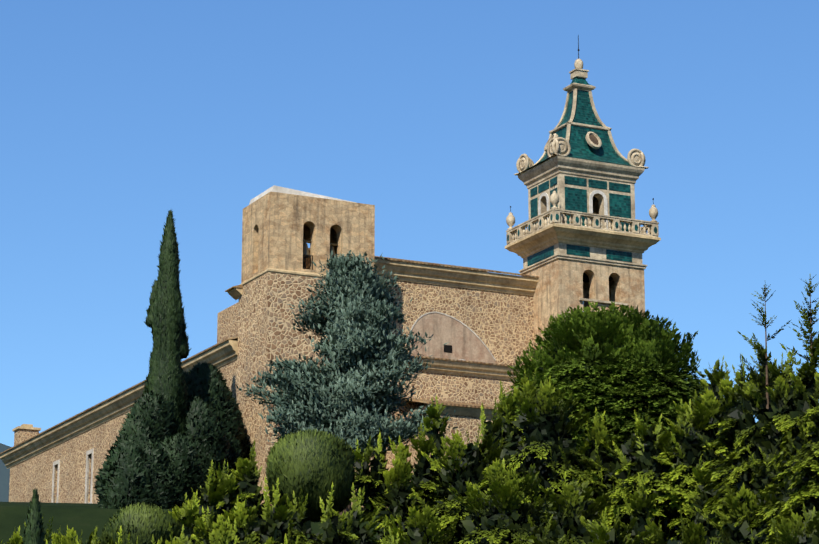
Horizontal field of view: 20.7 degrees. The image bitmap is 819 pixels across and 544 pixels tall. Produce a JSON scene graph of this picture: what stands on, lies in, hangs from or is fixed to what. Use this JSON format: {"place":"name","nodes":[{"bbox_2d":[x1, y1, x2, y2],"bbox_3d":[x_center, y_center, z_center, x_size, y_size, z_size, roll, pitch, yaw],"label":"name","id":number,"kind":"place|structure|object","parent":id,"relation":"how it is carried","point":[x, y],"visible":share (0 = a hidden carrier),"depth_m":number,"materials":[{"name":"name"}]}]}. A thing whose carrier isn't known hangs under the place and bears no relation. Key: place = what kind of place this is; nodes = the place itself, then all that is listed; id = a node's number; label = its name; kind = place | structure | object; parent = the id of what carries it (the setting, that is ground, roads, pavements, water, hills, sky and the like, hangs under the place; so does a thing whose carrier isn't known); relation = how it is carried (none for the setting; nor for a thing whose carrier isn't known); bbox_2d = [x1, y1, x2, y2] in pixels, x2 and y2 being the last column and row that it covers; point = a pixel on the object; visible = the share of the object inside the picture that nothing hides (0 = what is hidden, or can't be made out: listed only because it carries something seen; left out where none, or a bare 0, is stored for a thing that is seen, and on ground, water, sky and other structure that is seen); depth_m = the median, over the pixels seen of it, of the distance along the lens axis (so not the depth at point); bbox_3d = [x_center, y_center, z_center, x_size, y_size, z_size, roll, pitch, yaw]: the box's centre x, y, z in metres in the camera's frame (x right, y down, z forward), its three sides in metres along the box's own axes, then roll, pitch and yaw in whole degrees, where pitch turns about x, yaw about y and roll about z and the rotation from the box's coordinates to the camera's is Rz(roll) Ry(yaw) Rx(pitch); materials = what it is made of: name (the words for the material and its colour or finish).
{"place":"outdoors","nodes":[
{"label":"outdoors","id":0,"kind":"place"},
{"bbox_2d":[0,443,677,543],"bbox_3d":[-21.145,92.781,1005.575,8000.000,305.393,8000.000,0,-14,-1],"label":"ground","id":1,"kind":"structure","parent":0,"point":[86,519],"depth_m":103.63,"materials":[{"name":"green plant"}]},
{"bbox_2d":[22,488,45,543],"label":"cypress tree","id":2,"kind":"object","parent":1,"relation":"on","point":[34,528],"visible":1,"depth_m":50.70,"materials":[{"name":"green plant"}]},
{"bbox_2d":[9,360,236,503],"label":"wing wall","id":3,"kind":"structure","parent":1,"relation":"on","point":[29,474],"depth_m":144.15,"materials":[{"name":"beige stone"}]},
{"bbox_2d":[14,429,38,445],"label":"chimney","id":4,"kind":"object","parent":3,"relation":"on","point":[21,435],"visible":0.43,"depth_m":155.85,"materials":[{"name":"beige stone"}]},
{"bbox_2d":[12,424,40,431],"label":"chimney cap","id":5,"kind":"object","parent":4,"relation":"on","point":[27,426],"visible":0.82,"depth_m":156.07,"materials":[{"name":"beige stone"}]},
{"bbox_2d":[51,448,93,502],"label":"wing window frames","id":6,"kind":"structure","parent":3,"relation":"attached to","point":[88,453],"depth_m":141.15,"materials":[{"name":"grey stone"}]},
{"bbox_2d":[0,340,237,468],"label":"wing cornice","id":7,"kind":"structure","parent":3,"relation":"attached to","point":[222,354],"depth_m":139.51,"materials":[{"name":"beige stone"}]},
{"bbox_2d":[0,336,237,454],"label":"wing roof","id":8,"kind":"structure","parent":7,"relation":"on","point":[187,359],"depth_m":137.21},
{"bbox_2d":[143,209,190,440],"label":"cypress tree","id":9,"kind":"object","parent":1,"relation":"on","point":[165,322],"visible":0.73,"depth_m":112.65,"materials":[{"name":"green plant"}]},
{"bbox_2d":[93,361,250,508],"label":"bushes","id":10,"kind":"object","parent":1,"relation":"on","point":[229,443],"visible":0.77,"depth_m":109.50,"materials":[{"name":"green plant"}]},
{"bbox_2d":[100,428,355,543],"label":"rounded shrubs","id":11,"kind":"object","parent":1,"relation":"on","point":[293,465],"visible":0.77,"depth_m":85.90,"materials":[{"name":"green plant"}]},
{"bbox_2d":[235,272,374,507],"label":"stone wall","id":12,"kind":"structure","parent":1,"relation":"on","point":[266,331],"depth_m":117.12,"materials":[{"name":"beige stone"}]},
{"bbox_2d":[228,287,242,299],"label":"eave cornice","id":13,"kind":"structure","parent":12,"relation":"attached to","point":[235,293],"depth_m":120.34,"materials":[{"name":"stone"}]},
{"bbox_2d":[225,285,242,291],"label":"back eave roof","id":14,"kind":"structure","parent":13,"relation":"on","point":[236,286],"depth_m":120.04,"materials":[{"name":"tile"}]},
{"bbox_2d":[240,268,325,285],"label":"cornice","id":15,"kind":"structure","parent":12,"relation":"on","point":[290,272],"depth_m":117.83,"materials":[{"name":"stone"}]},
{"bbox_2d":[241,191,374,282],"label":"bell tower","id":16,"kind":"structure","parent":15,"relation":"on","point":[278,228],"depth_m":119.13,"materials":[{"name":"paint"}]},
{"bbox_2d":[249,185,355,204],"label":"tower roof","id":17,"kind":"structure","parent":16,"relation":"on","point":[274,188],"depth_m":119.40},
{"bbox_2d":[303,254,312,269],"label":"window railing","id":18,"kind":"object","parent":16,"relation":"on","point":[305,261],"visible":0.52,"depth_m":118.63,"materials":[{"name":"grey metal"}]},
{"bbox_2d":[303,240,337,257],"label":"bell","id":19,"kind":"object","parent":16,"relation":"on","point":[305,248],"visible":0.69,"depth_m":119.16,"materials":[{"name":"brown metal"}]},
{"bbox_2d":[236,250,457,459],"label":"blue cedar tree","id":20,"kind":"object","parent":1,"relation":"on","point":[325,395],"visible":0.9,"depth_m":103.89,"materials":[{"name":"green plant"}]},
{"bbox_2d":[217,278,533,365],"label":"nave wall","id":21,"kind":"structure","parent":1,"relation":"on","point":[500,325],"depth_m":125.79,"materials":[{"name":"beige stone"}]},
{"bbox_2d":[408,313,494,362],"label":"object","id":22,"kind":"object","parent":21,"relation":"attached to","point":[466,343],"visible":0.56,"depth_m":124.44,"materials":[{"name":"beige paint"}]},
{"bbox_2d":[444,345,451,352],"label":"small window","id":23,"kind":"structure","parent":22,"relation":"in","point":[447,348],"depth_m":124.25,"materials":[{"name":"black glass"}]},
{"bbox_2d":[411,311,495,360],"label":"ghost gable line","id":24,"kind":"object","parent":22,"relation":"attached to","point":[457,320],"visible":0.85,"depth_m":124.85,"materials":[{"name":"beige stone"}]},
{"bbox_2d":[375,259,537,295],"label":"cornice","id":25,"kind":"structure","parent":21,"relation":"attached to","point":[456,277],"depth_m":125.17,"materials":[{"name":"beige stone"}]},
{"bbox_2d":[306,248,538,277],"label":"roof edge","id":26,"kind":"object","parent":25,"relation":"on","point":[416,262],"depth_m":126.26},
{"bbox_2d":[0,274,818,543],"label":"thuja hedge","id":27,"kind":"object","parent":1,"relation":"on","point":[793,495],"visible":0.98,"depth_m":80.12,"materials":[{"name":"green plant"}]},
{"bbox_2d":[31,361,818,543],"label":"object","id":28,"kind":"object","parent":1,"relation":"on","point":[710,532],"visible":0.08,"depth_m":86.07,"materials":[{"name":"black"}]},
{"bbox_2d":[397,406,496,503],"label":"wall","id":29,"kind":"structure","parent":1,"relation":"on","point":[464,423],"depth_m":116.79,"materials":[{"name":"beige stone"}]},
{"bbox_2d":[401,397,497,409],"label":"roof","id":30,"kind":"structure","parent":29,"relation":"on","point":[456,404],"depth_m":117.14,"materials":[{"name":"stone"}]},
{"bbox_2d":[427,404,499,418],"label":"cornice","id":31,"kind":"structure","parent":29,"relation":"attached to","point":[467,411],"depth_m":116.76,"materials":[{"name":"stone"}]},
{"bbox_2d":[381,370,517,470],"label":"chapel wall","id":32,"kind":"structure","parent":1,"relation":"on","point":[458,388],"depth_m":121.30,"materials":[{"name":"beige stone"}]},
{"bbox_2d":[394,357,522,380],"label":"cornice","id":33,"kind":"structure","parent":32,"relation":"attached to","point":[468,369],"depth_m":121.70,"materials":[{"name":"beige stone"}]},
{"bbox_2d":[411,355,520,366],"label":"ledge","id":34,"kind":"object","parent":33,"relation":"on","point":[465,361],"depth_m":121.45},
{"bbox_2d":[260,266,812,515],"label":"tree branches","id":35,"kind":"object","parent":1,"relation":"on","point":[348,509],"visible":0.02,"depth_m":71.81,"materials":[{"name":"brown plant"}]},
{"bbox_2d":[534,329,552,348],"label":"bell tower base","id":36,"kind":"object","parent":1,"relation":"on","point":[540,335],"depth_m":126.42,"materials":[{"name":"beige stone"}]},
{"bbox_2d":[496,301,709,524],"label":"round tree","id":37,"kind":"object","parent":1,"relation":"on","point":[637,360],"visible":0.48,"depth_m":98.68,"materials":[{"name":"green plant"}]},
{"bbox_2d":[0,0,818,446],"label":"sky","id":38,"kind":"structure","parent":0,"point":[116,116],"materials":[{"name":"blue"}]},
{"bbox_2d":[524,259,644,335],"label":"tower wall","id":39,"kind":"structure","parent":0,"point":[561,286],"depth_m":126.32,"materials":[{"name":"beige stone"}]},
{"bbox_2d":[519,254,646,273],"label":"tower cornice","id":40,"kind":"structure","parent":39,"relation":"on","point":[580,259],"depth_m":126.64,"materials":[{"name":"beige stone"}]},
{"bbox_2d":[523,243,642,268],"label":"tower frieze","id":41,"kind":"object","parent":39,"relation":"on","point":[595,252],"visible":0.07,"depth_m":126.70,"materials":[{"name":"beige stone"}]},
{"bbox_2d":[505,223,660,257],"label":"balcony cornice","id":42,"kind":"structure","parent":41,"relation":"on","point":[539,240],"depth_m":126.72,"materials":[{"name":"stone"}]},
{"bbox_2d":[528,173,634,228],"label":"stage","id":43,"kind":"object","parent":42,"relation":"on","point":[598,202],"visible":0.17,"depth_m":128.02,"materials":[{"name":"beige stone"}]},
{"bbox_2d":[538,190,607,228],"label":"arch surrounds","id":44,"kind":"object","parent":43,"relation":"attached to","point":[592,193],"depth_m":127.75,"materials":[{"name":"white stone"}]},
{"bbox_2d":[527,176,631,265],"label":"tile panels","id":45,"kind":"object","parent":43,"relation":"attached to","point":[576,200],"visible":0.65,"depth_m":127.49,"materials":[{"name":"teal tile"}]},
{"bbox_2d":[518,155,644,188],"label":"cornice","id":46,"kind":"structure","parent":43,"relation":"on","point":[543,171],"depth_m":128.03,"materials":[{"name":"beige stone"}]},
{"bbox_2d":[516,137,645,173],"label":"scroll ornaments","id":47,"kind":"object","parent":46,"relation":"on","point":[560,146],"visible":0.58,"depth_m":129.02},
{"bbox_2d":[518,77,646,173],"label":"spire tiles","id":48,"kind":"object","parent":46,"relation":"on","point":[581,147],"visible":0.38,"depth_m":129.52,"materials":[{"name":"teal tile"}]},
{"bbox_2d":[514,68,648,175],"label":"spire trim","id":49,"kind":"structure","parent":48,"relation":"attached to","point":[578,73],"depth_m":130.34,"materials":[{"name":"beige stone"}]},
{"bbox_2d":[544,132,601,151],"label":"spire cartouches","id":50,"kind":"object","parent":49,"relation":"on","point":[589,142],"visible":0.46,"depth_m":128.95,"materials":[{"name":"beige stone"}]},
{"bbox_2d":[589,135,598,144],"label":"spire cartouche centres","id":51,"kind":"structure","parent":50,"relation":"attached to","point":[593,139],"depth_m":128.90,"materials":[{"name":"beige"}]},
{"bbox_2d":[574,59,582,68],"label":"finial ball","id":52,"kind":"object","parent":49,"relation":"on","point":[578,63],"visible":0.77,"depth_m":131.16,"materials":[{"name":"beige stone"}]},
{"bbox_2d":[506,211,658,243],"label":"balustrade pedestals","id":53,"kind":"object","parent":42,"relation":"on","point":[593,220],"visible":0.33,"depth_m":126.90,"materials":[{"name":"beige stone"}]},
{"bbox_2d":[507,214,656,240],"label":"balustrade inlays","id":54,"kind":"object","parent":53,"relation":"attached to","point":[597,223],"visible":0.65,"depth_m":126.74,"materials":[{"name":"teal tile"}]},
{"bbox_2d":[506,208,658,244],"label":"balustrade rails","id":55,"kind":"object","parent":42,"relation":"on","point":[588,215],"visible":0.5,"depth_m":126.78,"materials":[{"name":"beige stone"}]},
{"bbox_2d":[512,213,649,240],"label":"balusters","id":56,"kind":"object","parent":55,"relation":"on","point":[536,226],"visible":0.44,"depth_m":126.84,"materials":[{"name":"beige stone"}]},
{"bbox_2d":[506,191,657,229],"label":"decorative urns","id":57,"kind":"object","parent":55,"relation":"on","point":[554,201],"visible":0.62,"depth_m":128.15,"materials":[{"name":"beige stone"}]},
{"bbox_2d":[583,273,612,282],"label":"bell","id":58,"kind":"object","parent":39,"relation":"attached to","point":[585,278],"depth_m":129.11,"materials":[{"name":"black metal"}]},
{"bbox_2d":[579,298,627,305],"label":"balcony ledge","id":59,"kind":"object","parent":39,"relation":"attached to","point":[601,301],"visible":0.86,"depth_m":125.84,"materials":[{"name":"beige stone"}]}
]}

